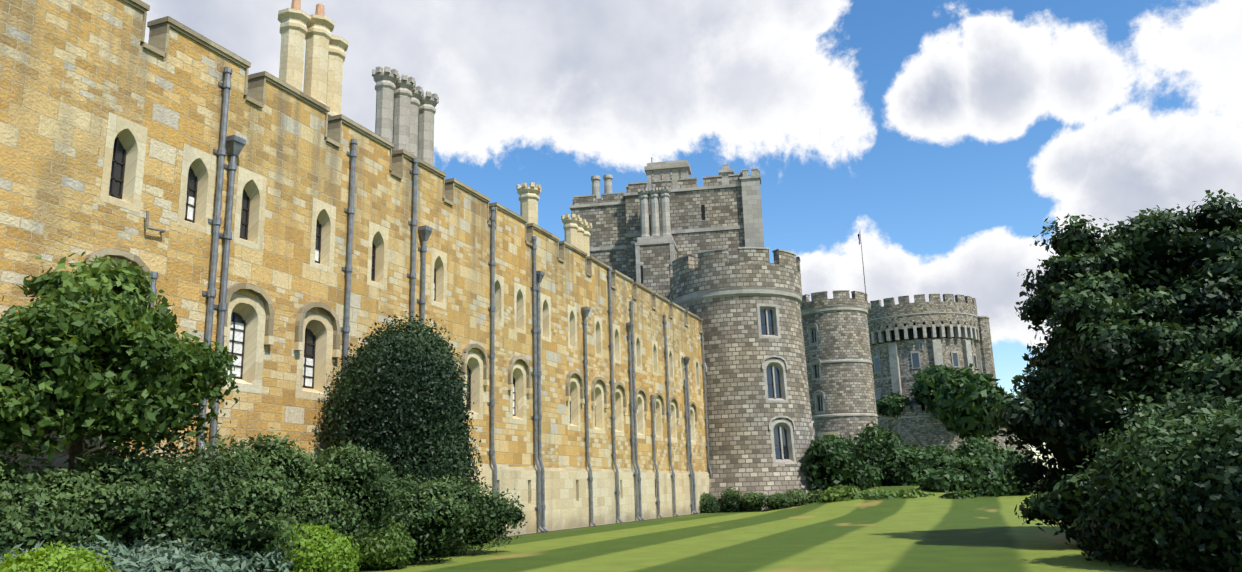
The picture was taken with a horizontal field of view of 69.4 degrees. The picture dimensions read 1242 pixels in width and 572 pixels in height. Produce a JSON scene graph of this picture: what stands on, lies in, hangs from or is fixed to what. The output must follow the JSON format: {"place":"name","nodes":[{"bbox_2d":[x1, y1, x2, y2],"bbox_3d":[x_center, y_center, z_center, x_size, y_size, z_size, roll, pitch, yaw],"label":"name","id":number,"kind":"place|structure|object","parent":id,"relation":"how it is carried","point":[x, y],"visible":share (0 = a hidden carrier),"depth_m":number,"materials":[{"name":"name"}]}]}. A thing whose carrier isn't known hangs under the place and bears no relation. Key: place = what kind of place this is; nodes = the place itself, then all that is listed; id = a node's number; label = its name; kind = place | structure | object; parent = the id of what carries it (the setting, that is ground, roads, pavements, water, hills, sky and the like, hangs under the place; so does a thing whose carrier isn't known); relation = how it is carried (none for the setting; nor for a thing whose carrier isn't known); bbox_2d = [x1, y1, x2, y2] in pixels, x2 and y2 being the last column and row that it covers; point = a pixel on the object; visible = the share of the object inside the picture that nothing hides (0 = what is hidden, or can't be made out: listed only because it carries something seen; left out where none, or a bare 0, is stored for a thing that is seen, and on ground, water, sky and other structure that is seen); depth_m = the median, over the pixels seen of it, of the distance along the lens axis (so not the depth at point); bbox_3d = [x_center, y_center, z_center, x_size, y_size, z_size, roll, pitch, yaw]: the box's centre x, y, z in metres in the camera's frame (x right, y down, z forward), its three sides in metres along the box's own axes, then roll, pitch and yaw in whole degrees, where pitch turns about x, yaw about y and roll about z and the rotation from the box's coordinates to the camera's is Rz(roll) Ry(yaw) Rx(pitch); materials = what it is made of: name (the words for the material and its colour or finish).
{"place":"outdoors","nodes":[
{"label":"outdoors","id":0,"kind":"place"},
{"bbox_2d":[141,0,1241,476],"label":"sky","id":1,"kind":"structure","parent":0,"point":[946,135],"materials":[{"name":"blue"}]},
{"bbox_2d":[668,247,815,511],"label":"round tower","id":2,"kind":"structure","parent":0,"point":[761,426],"depth_m":61.41,"materials":[{"name":"grey stone"}]},
{"bbox_2d":[347,480,1228,571],"bbox_3d":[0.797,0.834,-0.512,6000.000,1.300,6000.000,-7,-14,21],"label":"lawn","id":3,"kind":"structure","parent":0,"point":[986,533],"depth_m":24.80,"materials":[{"name":"green plant"}]},
{"bbox_2d":[0,541,116,571],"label":"lime bush","id":4,"kind":"object","parent":3,"relation":"on","point":[47,558],"visible":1,"depth_m":11.21,"materials":[{"name":"green plant"}]},
{"bbox_2d":[0,251,239,474],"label":"tree","id":5,"kind":"object","parent":3,"relation":"on","point":[108,352],"depth_m":15.15,"materials":[{"name":"green plant"}]},
{"bbox_2d":[0,529,302,571],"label":"silver perennials","id":6,"kind":"object","parent":3,"relation":"on","point":[157,558],"visible":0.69,"depth_m":14.13,"materials":[{"name":"green plant"}]},
{"bbox_2d":[0,424,526,570],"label":"shrub hedge","id":7,"kind":"object","parent":3,"relation":"on","point":[264,495],"visible":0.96,"depth_m":16.11,"materials":[{"name":"green plant"}]},
{"bbox_2d":[274,520,362,571],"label":"shrub","id":8,"kind":"object","parent":3,"relation":"on","point":[327,549],"visible":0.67,"depth_m":16.71,"materials":[{"name":"green plant"}]},
{"bbox_2d":[0,0,708,538],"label":"castle wall","id":9,"kind":"structure","parent":3,"relation":"on","point":[110,124],"depth_m":25.19,"materials":[{"name":"beige stone"}]},
{"bbox_2d":[146,67,711,537],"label":"drainpipes","id":10,"kind":"object","parent":9,"relation":"attached to","point":[234,143],"visible":0.81,"depth_m":34.24,"materials":[{"name":"grey metal"}]},
{"bbox_2d":[278,0,591,305],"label":"chimney stacks","id":11,"kind":"object","parent":9,"relation":"on","point":[406,119],"visible":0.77,"depth_m":34.74,"materials":[{"name":"stone"}]},
{"bbox_2d":[352,511,416,570],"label":"shrub","id":12,"kind":"object","parent":3,"relation":"on","point":[393,549],"visible":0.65,"depth_m":20.02,"materials":[{"name":"green plant"}]},
{"bbox_2d":[313,311,486,558],"bbox_3d":[-6.205,4.075,25.394,4.947,6.922,4.856,-7,-14,21],"label":"rounded bush","id":13,"kind":"object","parent":3,"relation":"on","point":[398,399],"visible":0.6,"depth_m":24.10,"materials":[{"name":"green plant"}]},
{"bbox_2d":[414,536,471,557],"bbox_3d":[-5.190,6.764,25.569,2.527,1.802,4.836,-3,-13,4],"label":"dark round bush","id":14,"kind":"object","parent":3,"relation":"on","point":[444,552],"depth_m":24.00,"materials":[{"name":"green plant"}]},
{"bbox_2d":[569,157,763,301],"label":"square tower","id":15,"kind":"structure","parent":3,"relation":"on","point":[642,233],"depth_m":73.76,"materials":[{"name":"grey stone"}]},
{"bbox_2d":[699,487,825,512],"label":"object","id":16,"kind":"object","parent":3,"relation":"on","point":[733,501],"visible":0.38,"depth_m":57.06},
{"bbox_2d":[800,290,877,443],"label":"round tower","id":17,"kind":"structure","parent":3,"relation":"on","point":[839,363],"depth_m":99.17,"materials":[{"name":"grey stone"}]},
{"bbox_2d":[820,485,976,502],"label":"low shrubs","id":18,"kind":"object","parent":3,"relation":"on","point":[837,493],"visible":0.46,"depth_m":54.00,"materials":[{"name":"green plant"}]},
{"bbox_2d":[800,421,1035,496],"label":"border shrubs","id":19,"kind":"object","parent":3,"relation":"on","point":[871,458],"visible":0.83,"depth_m":60.17,"materials":[{"name":"green plant"}]},
{"bbox_2d":[983,189,1241,545],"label":"tree","id":20,"kind":"object","parent":3,"relation":"on","point":[1146,310],"depth_m":21.86,"materials":[{"name":"green plant"}]},
{"bbox_2d":[1071,384,1241,571],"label":"bush","id":21,"kind":"object","parent":3,"relation":"on","point":[1168,493],"visible":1,"depth_m":15.35,"materials":[{"name":"green plant"}]},
{"bbox_2d":[876,363,1009,439],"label":"trees on motte","id":22,"kind":"object","parent":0,"point":[960,400],"visible":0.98,"depth_m":137.59,"materials":[{"name":"green plant"}]},
{"bbox_2d":[860,233,1029,455],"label":"round tower","id":23,"kind":"structure","parent":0,"point":[907,338],"depth_m":162.40,"materials":[{"name":"grey stone"}]}
]}

